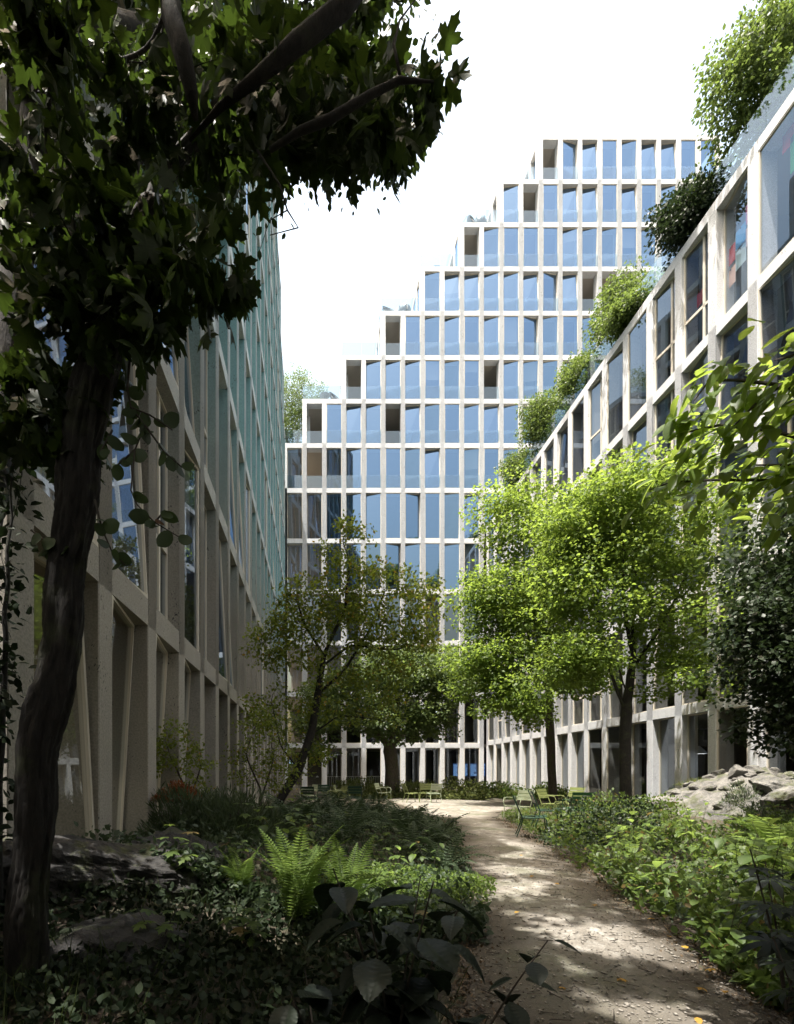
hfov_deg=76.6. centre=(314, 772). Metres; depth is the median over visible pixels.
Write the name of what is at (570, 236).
window
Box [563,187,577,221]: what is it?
window
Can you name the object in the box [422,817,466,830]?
fern
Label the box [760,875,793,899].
fern
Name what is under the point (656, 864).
leafy plant
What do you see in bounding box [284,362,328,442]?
roof tree
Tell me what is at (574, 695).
window
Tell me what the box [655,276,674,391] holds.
window
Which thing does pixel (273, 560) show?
window
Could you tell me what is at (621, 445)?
window
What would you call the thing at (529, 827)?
ground cover
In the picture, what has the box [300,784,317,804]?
garden chair
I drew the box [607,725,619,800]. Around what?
window
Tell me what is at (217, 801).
shrub
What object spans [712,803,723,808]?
stone
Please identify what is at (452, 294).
window
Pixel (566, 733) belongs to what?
window
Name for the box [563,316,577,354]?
window
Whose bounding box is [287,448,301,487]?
window
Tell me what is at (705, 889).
leafy plant
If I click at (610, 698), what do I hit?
window
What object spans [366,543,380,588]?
window
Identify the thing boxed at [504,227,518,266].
window
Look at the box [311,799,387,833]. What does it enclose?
fern
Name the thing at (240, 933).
leafy plant
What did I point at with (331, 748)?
window
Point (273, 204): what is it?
window
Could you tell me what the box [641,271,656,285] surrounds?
window
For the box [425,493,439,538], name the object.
window
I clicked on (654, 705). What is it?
window
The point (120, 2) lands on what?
window
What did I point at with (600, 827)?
leafy plant
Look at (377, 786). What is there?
garden chair
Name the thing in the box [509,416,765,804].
leafy tree
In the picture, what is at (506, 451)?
window
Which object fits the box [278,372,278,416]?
window
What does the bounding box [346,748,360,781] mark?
window
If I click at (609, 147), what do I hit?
window
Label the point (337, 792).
garden chair
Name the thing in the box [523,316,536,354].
window
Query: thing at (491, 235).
window
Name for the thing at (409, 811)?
fern
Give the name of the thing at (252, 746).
window
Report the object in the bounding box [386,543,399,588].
window
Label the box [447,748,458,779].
window
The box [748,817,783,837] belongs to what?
leafy plant
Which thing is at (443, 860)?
fern
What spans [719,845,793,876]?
fern
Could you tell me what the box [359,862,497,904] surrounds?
ground cover
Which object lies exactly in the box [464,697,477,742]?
window
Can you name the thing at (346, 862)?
leafy plant
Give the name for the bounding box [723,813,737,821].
stone
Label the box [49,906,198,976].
rock
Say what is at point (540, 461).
window
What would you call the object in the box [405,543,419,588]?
window
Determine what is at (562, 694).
window
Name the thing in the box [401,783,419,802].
garden chair
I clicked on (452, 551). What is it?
window
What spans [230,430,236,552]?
window
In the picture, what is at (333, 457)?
window
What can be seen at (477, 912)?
ground cover
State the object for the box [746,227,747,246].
coloured sheet
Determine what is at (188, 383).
window
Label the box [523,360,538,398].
window
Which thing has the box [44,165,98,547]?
window
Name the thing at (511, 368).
window
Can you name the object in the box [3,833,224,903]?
rock
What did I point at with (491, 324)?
window
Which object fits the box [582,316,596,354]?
window
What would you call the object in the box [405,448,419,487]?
window
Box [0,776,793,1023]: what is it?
ground
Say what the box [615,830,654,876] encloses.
leafy plant
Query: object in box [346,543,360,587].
window
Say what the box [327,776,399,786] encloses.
railing
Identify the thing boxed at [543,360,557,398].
window
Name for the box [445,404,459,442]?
window
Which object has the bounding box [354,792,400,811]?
fern
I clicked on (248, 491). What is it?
window
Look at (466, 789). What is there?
shrub
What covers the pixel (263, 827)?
leafy plant
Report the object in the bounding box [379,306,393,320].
lounge chair
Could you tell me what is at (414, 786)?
shrub
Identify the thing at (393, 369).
window
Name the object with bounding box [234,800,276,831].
leafy plant
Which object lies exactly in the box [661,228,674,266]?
window
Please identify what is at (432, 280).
window
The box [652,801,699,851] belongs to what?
leafy plant
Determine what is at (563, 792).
shrub
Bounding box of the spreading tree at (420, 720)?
[278,639,485,796]
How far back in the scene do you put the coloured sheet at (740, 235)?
16.53 m
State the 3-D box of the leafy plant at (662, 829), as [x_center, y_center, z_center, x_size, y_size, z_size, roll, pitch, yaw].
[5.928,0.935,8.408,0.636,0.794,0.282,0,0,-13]
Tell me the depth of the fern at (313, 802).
12.37 m
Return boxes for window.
[34,552,94,838]
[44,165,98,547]
[112,594,134,842]
[116,0,124,8]
[130,358,147,598]
[156,386,167,618]
[156,633,167,815]
[166,212,178,389]
[185,327,194,434]
[185,450,198,651]
[185,660,190,767]
[204,325,206,468]
[204,505,206,659]
[204,685,204,791]
[219,540,227,681]
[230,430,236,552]
[230,636,233,687]
[239,477,243,571]
[246,484,249,588]
[246,734,249,801]
[247,182,249,246]
[252,746,255,805]
[261,638,262,710]
[265,478,266,551]
[273,204,274,253]
[273,490,274,517]
[273,560,274,588]
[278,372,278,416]
[279,501,279,548]
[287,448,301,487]
[287,493,301,538]
[287,544,301,588]
[287,646,300,691]
[287,697,299,741]
[307,493,321,538]
[307,543,321,588]
[326,404,341,442]
[326,448,341,487]
[326,493,341,538]
[326,543,341,588]
[326,594,341,640]
[326,748,341,784]
[346,405,360,442]
[346,448,360,487]
[346,493,360,538]
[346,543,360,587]
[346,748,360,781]
[366,360,380,398]
[366,404,380,442]
[366,448,380,487]
[366,493,380,538]
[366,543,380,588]
[380,748,380,783]
[386,360,400,398]
[386,448,400,487]
[386,493,400,538]
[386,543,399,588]
[400,748,400,781]
[405,316,419,354]
[405,360,419,398]
[405,405,419,442]
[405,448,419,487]
[405,493,419,538]
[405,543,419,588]
[405,748,419,781]
[413,296,415,310]
[417,286,418,310]
[425,271,439,310]
[425,316,439,354]
[425,360,439,398]
[425,404,439,442]
[425,449,439,487]
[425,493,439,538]
[425,543,439,588]
[445,274,459,310]
[445,316,459,354]
[445,360,459,398]
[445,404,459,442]
[445,448,459,487]
[445,493,459,538]
[445,543,459,588]
[446,594,459,640]
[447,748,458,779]
[455,237,457,266]
[464,274,479,310]
[464,316,478,354]
[464,360,478,398]
[464,404,478,442]
[464,448,479,487]
[464,494,478,538]
[464,543,478,588]
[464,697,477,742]
[464,748,464,785]
[484,227,498,266]
[484,272,498,310]
[484,316,498,354]
[484,405,498,442]
[484,448,498,487]
[484,493,498,537]
[488,691,489,740]
[491,745,493,787]
[496,744,499,780]
[504,184,518,221]
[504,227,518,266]
[504,272,518,310]
[504,316,518,354]
[504,360,518,398]
[504,404,518,442]
[504,448,518,485]
[505,713,506,736]
[506,743,507,785]
[516,741,518,785]
[523,227,538,266]
[523,274,538,310]
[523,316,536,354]
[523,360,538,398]
[523,406,534,442]
[525,739,529,787]
[533,159,534,178]
[535,461,540,504]
[536,738,540,786]
[543,184,557,221]
[543,227,557,266]
[543,272,556,310]
[543,316,557,354]
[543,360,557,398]
[545,443,553,503]
[557,425,567,496]
[562,694,565,726]
[562,733,567,788]
[563,140,575,178]
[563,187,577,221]
[563,227,577,266]
[563,274,577,310]
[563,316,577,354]
[572,396,583,484]
[573,695,583,724]
[576,731,583,790]
[582,143,597,178]
[582,187,597,221]
[582,227,597,266]
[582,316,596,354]
[588,728,601,799]
[590,377,601,464]
[590,643,601,721]
[602,140,616,178]
[602,184,616,221]
[602,227,616,266]
[607,347,622,445]
[607,632,622,717]
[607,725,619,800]
[611,442,622,478]
[622,140,636,178]
[622,187,636,221]
[622,227,636,266]
[628,308,646,421]
[631,418,646,461]
[633,722,646,796]
[634,618,646,713]
[641,143,656,178]
[641,184,656,221]
[641,228,656,266]
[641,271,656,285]
[653,620,674,710]
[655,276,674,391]
[655,387,674,470]
[659,717,674,793]
[661,143,675,178]
[661,184,675,208]
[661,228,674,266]
[681,140,695,178]
[682,469,707,589]
[682,590,707,704]
[684,231,707,359]
[687,712,707,780]
[689,346,707,469]
[700,140,715,175]
[716,311,747,447]
[717,443,747,571]
[717,574,746,698]
[717,705,747,770]
[724,168,747,314]
[758,102,793,276]
[758,257,793,390]
[761,416,792,549]
[766,705,769,768]
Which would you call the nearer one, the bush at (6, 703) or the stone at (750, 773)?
the bush at (6, 703)
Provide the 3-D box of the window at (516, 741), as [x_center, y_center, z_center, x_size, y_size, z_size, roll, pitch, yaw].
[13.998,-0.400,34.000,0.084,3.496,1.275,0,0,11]
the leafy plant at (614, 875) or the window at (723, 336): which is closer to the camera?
the leafy plant at (614, 875)
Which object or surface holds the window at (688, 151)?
in the stepped building at (409, 439)
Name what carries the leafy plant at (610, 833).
on the ground at (251, 1009)
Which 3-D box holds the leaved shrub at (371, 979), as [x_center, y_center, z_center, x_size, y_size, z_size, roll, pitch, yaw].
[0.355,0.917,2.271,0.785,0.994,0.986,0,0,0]
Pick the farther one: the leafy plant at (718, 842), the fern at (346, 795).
the fern at (346, 795)
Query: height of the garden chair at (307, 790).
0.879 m
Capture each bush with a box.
[0,392,44,919]
[156,713,224,809]
[223,700,304,806]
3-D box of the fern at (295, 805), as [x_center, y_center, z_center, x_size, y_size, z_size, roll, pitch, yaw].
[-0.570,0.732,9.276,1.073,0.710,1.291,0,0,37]
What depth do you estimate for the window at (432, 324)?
40.41 m
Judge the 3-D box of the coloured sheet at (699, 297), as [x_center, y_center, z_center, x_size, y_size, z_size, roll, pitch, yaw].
[14.250,-17.550,18.300,0.024,0.500,0.300,0,0,0]
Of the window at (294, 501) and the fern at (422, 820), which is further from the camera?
the window at (294, 501)
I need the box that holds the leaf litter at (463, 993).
[439,818,793,1023]
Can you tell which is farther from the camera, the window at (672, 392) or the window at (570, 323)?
the window at (570, 323)
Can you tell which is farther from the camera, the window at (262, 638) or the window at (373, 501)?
the window at (373, 501)
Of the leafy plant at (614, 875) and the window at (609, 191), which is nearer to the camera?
the leafy plant at (614, 875)
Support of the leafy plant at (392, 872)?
on the ground at (251, 1009)
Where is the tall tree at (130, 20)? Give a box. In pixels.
[0,0,448,540]
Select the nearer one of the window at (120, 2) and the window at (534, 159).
the window at (120, 2)
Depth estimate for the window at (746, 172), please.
16.98 m
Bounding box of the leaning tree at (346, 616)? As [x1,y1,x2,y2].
[235,508,458,803]
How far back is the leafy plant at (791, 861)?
4.75 m
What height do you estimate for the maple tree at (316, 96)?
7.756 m
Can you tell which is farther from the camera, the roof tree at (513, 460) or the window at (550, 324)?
the window at (550, 324)
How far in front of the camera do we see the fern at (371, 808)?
12.30 m
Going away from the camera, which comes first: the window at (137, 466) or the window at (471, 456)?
the window at (137, 466)
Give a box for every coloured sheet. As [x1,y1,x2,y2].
[697,288,702,307]
[729,242,734,265]
[729,263,735,287]
[736,221,745,249]
[736,242,745,270]
[746,204,747,223]
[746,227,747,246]
[782,122,793,154]
[790,136,793,174]
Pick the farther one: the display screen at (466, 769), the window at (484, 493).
the display screen at (466, 769)
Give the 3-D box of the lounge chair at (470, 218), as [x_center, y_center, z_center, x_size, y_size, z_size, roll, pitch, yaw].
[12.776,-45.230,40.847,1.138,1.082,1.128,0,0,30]
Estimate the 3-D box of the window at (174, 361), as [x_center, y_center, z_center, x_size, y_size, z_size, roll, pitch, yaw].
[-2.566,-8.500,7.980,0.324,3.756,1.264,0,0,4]
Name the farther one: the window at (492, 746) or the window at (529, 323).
the window at (529, 323)
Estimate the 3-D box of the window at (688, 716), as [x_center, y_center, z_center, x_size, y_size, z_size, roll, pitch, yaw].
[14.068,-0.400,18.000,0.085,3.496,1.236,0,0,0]
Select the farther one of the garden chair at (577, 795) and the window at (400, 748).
the window at (400, 748)
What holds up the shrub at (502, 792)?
on the ground at (251, 1009)
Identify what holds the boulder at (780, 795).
on the ground at (251, 1009)
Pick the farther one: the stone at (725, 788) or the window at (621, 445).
the window at (621, 445)
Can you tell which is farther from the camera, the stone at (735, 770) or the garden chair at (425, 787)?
the garden chair at (425, 787)
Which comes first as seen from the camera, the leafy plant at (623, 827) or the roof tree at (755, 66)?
the leafy plant at (623, 827)
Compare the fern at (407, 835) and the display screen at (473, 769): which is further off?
the display screen at (473, 769)
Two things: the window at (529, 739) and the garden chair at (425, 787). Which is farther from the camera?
the window at (529, 739)
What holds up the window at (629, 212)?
in the stepped building at (409, 439)
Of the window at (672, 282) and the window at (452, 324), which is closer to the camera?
the window at (672, 282)
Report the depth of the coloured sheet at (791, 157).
14.79 m
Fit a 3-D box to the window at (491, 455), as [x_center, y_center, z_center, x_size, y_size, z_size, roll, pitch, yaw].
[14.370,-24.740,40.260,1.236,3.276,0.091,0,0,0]
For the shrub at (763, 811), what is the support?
on the ground at (251, 1009)
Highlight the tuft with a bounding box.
[718,778,763,806]
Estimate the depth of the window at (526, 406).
40.39 m
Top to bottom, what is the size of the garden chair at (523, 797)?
0.879 m
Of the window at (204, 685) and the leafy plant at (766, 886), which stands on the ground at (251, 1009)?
the leafy plant at (766, 886)
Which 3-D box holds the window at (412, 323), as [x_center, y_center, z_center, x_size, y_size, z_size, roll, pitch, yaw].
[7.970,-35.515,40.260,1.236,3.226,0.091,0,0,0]
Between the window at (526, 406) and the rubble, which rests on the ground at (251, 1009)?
the rubble
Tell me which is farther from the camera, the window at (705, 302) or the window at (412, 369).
the window at (412, 369)
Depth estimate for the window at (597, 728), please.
24.98 m
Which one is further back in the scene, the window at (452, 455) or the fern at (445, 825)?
the window at (452, 455)
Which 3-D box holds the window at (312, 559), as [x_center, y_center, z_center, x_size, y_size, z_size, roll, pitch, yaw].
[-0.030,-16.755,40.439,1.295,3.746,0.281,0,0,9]
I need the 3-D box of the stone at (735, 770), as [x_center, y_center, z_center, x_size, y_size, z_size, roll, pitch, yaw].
[9.800,-0.001,11.446,0.393,0.371,0.376,-9,-23,-28]
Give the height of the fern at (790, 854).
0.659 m
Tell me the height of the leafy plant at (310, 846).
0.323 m
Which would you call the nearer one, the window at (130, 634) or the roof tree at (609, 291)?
the window at (130, 634)
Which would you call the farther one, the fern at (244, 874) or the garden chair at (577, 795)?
the garden chair at (577, 795)
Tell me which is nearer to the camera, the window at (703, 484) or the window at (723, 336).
the window at (723, 336)
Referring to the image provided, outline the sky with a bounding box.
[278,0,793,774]
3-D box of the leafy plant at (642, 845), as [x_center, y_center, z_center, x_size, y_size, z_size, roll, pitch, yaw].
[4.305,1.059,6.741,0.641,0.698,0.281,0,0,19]
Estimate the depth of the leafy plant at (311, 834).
6.64 m
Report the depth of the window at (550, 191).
40.26 m
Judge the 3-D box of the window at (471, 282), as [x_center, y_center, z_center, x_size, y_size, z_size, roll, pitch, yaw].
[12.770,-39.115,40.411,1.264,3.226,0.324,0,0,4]
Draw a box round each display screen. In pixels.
[453,763,457,781]
[465,763,467,779]
[470,763,476,785]
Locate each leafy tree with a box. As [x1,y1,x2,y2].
[436,460,621,802]
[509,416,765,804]
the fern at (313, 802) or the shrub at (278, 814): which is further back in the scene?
the fern at (313, 802)
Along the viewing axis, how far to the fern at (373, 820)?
9.68 m
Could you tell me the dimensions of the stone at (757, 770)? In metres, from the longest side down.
0.395 x 0.317 x 0.242 m
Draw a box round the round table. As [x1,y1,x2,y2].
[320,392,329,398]
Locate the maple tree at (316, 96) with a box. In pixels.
[0,0,472,998]
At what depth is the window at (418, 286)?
41.53 m
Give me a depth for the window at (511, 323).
40.26 m
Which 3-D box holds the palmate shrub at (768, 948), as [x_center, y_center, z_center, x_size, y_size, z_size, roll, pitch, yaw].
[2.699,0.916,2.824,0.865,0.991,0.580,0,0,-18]
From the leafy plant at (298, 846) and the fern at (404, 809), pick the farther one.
the fern at (404, 809)
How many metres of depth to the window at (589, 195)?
40.38 m
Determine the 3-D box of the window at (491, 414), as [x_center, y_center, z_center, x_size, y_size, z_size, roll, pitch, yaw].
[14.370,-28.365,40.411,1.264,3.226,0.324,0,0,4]
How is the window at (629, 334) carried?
in the building at (630, 391)
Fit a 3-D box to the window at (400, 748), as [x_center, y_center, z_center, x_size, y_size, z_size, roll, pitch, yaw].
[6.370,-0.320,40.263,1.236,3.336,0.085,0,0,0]
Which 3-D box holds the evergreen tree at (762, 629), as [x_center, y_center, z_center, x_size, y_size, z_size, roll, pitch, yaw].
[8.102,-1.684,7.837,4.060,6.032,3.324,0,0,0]
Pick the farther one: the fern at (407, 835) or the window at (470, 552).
the window at (470, 552)
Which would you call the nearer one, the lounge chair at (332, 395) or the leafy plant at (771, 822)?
the leafy plant at (771, 822)
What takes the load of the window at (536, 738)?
in the building at (630, 391)
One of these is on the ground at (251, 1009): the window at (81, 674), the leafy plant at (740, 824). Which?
the leafy plant at (740, 824)
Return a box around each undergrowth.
[546,797,793,1014]
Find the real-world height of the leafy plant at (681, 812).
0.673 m
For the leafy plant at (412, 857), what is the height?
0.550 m
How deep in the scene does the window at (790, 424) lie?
14.66 m
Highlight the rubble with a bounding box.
[662,766,793,820]
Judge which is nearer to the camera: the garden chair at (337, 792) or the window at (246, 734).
the window at (246, 734)
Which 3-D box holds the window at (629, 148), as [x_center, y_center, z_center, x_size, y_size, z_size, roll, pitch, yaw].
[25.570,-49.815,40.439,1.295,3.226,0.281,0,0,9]
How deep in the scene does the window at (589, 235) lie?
40.40 m
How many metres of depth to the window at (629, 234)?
40.26 m
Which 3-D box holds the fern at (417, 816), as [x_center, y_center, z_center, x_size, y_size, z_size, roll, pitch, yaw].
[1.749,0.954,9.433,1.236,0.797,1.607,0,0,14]
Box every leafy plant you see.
[123,904,195,942]
[157,824,204,871]
[218,898,276,953]
[222,837,250,859]
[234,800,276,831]
[250,809,295,840]
[260,784,309,825]
[275,831,314,855]
[284,798,318,845]
[288,818,321,844]
[292,815,310,832]
[302,836,325,854]
[324,851,368,886]
[355,857,400,892]
[358,863,389,882]
[364,819,393,850]
[368,846,391,862]
[369,855,403,884]
[386,906,427,935]
[389,843,417,873]
[397,830,428,860]
[415,841,444,866]
[568,819,588,844]
[594,812,632,852]
[600,840,637,886]
[601,824,640,853]
[605,825,656,863]
[608,819,649,859]
[615,810,653,856]
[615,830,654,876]
[636,861,682,902]
[638,819,660,839]
[647,804,680,844]
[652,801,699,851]
[658,811,701,854]
[663,810,692,835]
[674,818,716,859]
[679,861,728,895]
[681,796,711,834]
[685,880,763,949]
[710,818,759,860]
[711,832,775,886]
[719,821,745,846]
[732,809,761,834]
[735,838,793,900]
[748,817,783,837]
[752,818,793,863]
[754,853,793,930]
[782,858,793,891]
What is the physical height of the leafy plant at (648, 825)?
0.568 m
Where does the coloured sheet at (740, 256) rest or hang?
attached to the building at (630, 391)
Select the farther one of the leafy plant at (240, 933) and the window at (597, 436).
the window at (597, 436)
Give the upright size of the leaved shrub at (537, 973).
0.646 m
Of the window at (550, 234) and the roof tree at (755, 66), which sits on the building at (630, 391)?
the roof tree at (755, 66)
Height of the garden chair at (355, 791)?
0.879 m
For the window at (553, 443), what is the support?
in the building at (630, 391)
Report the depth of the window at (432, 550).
40.26 m
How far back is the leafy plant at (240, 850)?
4.79 m
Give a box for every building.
[0,0,284,843]
[285,135,719,787]
[486,89,793,801]
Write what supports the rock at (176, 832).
on the ground at (251, 1009)
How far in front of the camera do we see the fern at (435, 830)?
8.90 m
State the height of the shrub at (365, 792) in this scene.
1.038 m
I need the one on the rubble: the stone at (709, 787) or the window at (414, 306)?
the stone at (709, 787)
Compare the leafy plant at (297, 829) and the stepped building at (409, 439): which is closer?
the leafy plant at (297, 829)
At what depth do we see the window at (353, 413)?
40.38 m
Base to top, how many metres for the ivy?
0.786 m
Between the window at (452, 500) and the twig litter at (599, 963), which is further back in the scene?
the window at (452, 500)
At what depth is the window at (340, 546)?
40.41 m
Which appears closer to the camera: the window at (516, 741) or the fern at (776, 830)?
the fern at (776, 830)
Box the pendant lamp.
[698,717,706,753]
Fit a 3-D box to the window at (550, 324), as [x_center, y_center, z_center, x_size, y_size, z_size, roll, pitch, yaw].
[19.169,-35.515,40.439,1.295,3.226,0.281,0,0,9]
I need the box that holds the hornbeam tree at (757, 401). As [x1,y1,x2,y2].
[621,318,793,552]
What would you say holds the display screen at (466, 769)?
on the ground at (251, 1009)
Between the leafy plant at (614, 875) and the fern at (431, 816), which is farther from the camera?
the fern at (431, 816)
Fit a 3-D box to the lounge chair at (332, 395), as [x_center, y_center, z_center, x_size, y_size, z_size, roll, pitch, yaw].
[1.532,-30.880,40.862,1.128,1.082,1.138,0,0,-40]
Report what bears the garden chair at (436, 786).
on the path
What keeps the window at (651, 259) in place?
in the stepped building at (409, 439)
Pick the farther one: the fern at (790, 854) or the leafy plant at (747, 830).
the leafy plant at (747, 830)
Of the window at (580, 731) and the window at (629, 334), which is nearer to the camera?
the window at (629, 334)
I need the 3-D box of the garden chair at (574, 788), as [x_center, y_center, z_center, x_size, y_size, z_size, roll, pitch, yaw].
[7.509,0.877,14.617,0.724,0.879,0.545,0,0,-20]
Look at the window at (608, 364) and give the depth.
23.37 m
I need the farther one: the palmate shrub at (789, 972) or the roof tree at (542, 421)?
the roof tree at (542, 421)
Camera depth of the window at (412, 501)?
40.39 m
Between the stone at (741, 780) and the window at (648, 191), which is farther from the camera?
the window at (648, 191)
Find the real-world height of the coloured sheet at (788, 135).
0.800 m
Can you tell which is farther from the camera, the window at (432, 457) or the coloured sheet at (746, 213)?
the window at (432, 457)
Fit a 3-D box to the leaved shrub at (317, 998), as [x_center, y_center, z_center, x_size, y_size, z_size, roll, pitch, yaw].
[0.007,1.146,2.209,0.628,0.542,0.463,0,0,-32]
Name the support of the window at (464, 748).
in the stepped building at (409, 439)
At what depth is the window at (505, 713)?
36.17 m
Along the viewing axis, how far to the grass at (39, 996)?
2.68 m
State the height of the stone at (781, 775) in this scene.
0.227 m
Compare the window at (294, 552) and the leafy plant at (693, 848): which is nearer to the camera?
the leafy plant at (693, 848)
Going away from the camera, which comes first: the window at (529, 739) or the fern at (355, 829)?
the fern at (355, 829)
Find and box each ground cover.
[70,804,493,944]
[272,864,452,924]
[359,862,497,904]
[500,801,696,843]
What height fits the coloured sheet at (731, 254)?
0.600 m
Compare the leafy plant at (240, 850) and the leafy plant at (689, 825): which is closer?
the leafy plant at (240, 850)
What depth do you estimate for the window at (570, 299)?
40.37 m
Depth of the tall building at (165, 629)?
8.67 m
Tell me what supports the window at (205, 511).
in the tall building at (165, 629)
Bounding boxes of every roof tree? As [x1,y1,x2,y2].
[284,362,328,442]
[494,442,538,488]
[514,386,570,466]
[550,344,602,415]
[580,255,664,372]
[591,276,656,349]
[643,158,738,275]
[688,0,793,196]
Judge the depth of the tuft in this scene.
10.52 m
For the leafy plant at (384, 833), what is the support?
on the ground at (251, 1009)
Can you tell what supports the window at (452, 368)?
in the stepped building at (409, 439)
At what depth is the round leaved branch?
2.50 m
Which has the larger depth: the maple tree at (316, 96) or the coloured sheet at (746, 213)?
the coloured sheet at (746, 213)
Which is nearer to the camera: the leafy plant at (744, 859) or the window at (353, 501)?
the leafy plant at (744, 859)
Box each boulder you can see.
[645,795,676,810]
[669,790,680,795]
[748,774,793,793]
[759,786,793,811]
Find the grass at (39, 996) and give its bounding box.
[0,827,477,1023]
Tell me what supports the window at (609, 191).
in the stepped building at (409, 439)
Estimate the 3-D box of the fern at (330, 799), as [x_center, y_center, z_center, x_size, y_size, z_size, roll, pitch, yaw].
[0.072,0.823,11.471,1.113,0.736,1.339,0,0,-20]
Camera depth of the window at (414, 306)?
42.75 m
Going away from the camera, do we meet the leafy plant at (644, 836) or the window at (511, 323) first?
the leafy plant at (644, 836)
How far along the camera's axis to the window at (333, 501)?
40.42 m
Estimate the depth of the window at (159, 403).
8.54 m
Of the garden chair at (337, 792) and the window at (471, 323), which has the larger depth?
the window at (471, 323)
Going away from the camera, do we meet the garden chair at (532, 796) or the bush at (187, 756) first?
the bush at (187, 756)
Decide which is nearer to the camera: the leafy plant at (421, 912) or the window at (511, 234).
the leafy plant at (421, 912)
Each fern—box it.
[203,841,264,895]
[251,823,388,928]
[261,790,343,831]
[262,793,315,818]
[291,796,347,824]
[294,793,328,809]
[298,793,342,813]
[306,833,409,913]
[307,807,381,844]
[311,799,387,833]
[313,793,353,811]
[320,790,354,812]
[335,806,398,828]
[338,790,376,807]
[340,802,385,813]
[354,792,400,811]
[358,800,391,815]
[364,807,399,827]
[366,804,412,822]
[372,821,444,855]
[374,801,434,832]
[387,799,434,818]
[400,808,437,834]
[400,830,493,868]
[402,813,477,846]
[416,806,444,822]
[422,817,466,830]
[715,814,793,843]
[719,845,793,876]
[721,814,793,855]
[722,800,793,827]
[734,831,793,870]
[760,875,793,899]
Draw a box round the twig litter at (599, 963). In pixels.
[462,853,782,1023]
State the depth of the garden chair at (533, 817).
10.57 m
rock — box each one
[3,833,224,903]
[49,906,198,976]
[128,826,227,869]
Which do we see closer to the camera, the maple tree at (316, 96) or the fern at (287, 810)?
the maple tree at (316, 96)
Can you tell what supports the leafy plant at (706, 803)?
on the ground at (251, 1009)
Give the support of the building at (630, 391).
on the ground at (251, 1009)
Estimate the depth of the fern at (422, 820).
11.07 m
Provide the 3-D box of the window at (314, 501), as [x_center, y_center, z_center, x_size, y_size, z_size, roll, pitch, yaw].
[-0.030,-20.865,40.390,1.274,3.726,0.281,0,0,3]
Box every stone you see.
[666,788,678,793]
[688,786,698,789]
[701,783,716,790]
[702,774,715,778]
[711,769,725,775]
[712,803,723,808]
[723,786,731,790]
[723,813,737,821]
[728,764,747,778]
[730,779,744,784]
[743,765,764,773]
[743,769,756,777]
[769,767,780,773]
[772,773,787,777]
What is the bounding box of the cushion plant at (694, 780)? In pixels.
[673,776,701,785]
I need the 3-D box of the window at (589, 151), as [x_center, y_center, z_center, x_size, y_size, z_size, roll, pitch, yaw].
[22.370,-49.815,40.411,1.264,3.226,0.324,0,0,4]
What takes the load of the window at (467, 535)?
in the stepped building at (409, 439)
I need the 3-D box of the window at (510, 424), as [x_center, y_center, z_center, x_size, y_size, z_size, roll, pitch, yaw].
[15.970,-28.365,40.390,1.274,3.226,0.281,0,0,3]
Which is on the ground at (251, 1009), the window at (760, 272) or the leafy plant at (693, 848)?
the leafy plant at (693, 848)
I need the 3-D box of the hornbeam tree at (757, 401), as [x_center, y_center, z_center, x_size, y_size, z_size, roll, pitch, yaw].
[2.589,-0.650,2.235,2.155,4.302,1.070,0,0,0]
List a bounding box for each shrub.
[136,781,228,838]
[150,779,201,802]
[173,780,287,842]
[192,786,245,835]
[245,803,296,842]
[268,968,399,1023]
[306,868,484,1023]
[321,776,374,797]
[355,782,394,798]
[391,779,438,798]
[427,775,500,800]
[440,1008,488,1023]
[465,780,528,799]
[476,939,581,1023]
[519,781,571,799]
[534,795,683,850]
[556,788,698,833]
[717,799,793,832]
[723,849,793,1017]
[753,929,793,1023]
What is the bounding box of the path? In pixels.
[289,798,791,1023]
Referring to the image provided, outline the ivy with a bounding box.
[0,862,458,1023]
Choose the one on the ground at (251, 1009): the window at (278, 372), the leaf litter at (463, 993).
the leaf litter at (463, 993)
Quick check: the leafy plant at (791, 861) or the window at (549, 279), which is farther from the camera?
the window at (549, 279)
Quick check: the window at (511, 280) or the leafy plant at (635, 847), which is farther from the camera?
the window at (511, 280)
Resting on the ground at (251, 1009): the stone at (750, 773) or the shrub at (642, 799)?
the shrub at (642, 799)
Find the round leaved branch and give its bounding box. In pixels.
[25,352,194,569]
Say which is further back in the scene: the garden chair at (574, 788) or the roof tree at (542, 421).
the roof tree at (542, 421)
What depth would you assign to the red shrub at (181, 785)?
7.13 m
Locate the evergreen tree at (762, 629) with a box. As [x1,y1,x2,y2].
[691,490,793,762]
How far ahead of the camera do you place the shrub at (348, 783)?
26.84 m
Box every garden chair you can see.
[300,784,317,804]
[300,786,317,802]
[315,785,329,799]
[327,785,347,797]
[332,785,349,801]
[347,786,362,801]
[374,783,391,801]
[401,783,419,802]
[419,783,431,801]
[426,784,442,801]
[502,790,534,820]
[512,795,548,836]
[528,790,562,826]
[536,788,565,814]
[553,787,585,812]
[562,792,594,814]
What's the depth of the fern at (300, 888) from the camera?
3.74 m
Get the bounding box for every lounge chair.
[326,391,339,398]
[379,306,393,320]
[396,302,410,310]
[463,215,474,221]
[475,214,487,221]
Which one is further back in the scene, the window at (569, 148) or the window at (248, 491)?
the window at (569, 148)
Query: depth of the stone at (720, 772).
11.98 m
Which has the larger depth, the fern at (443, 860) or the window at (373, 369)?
the window at (373, 369)
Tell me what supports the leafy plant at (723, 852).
on the ground at (251, 1009)

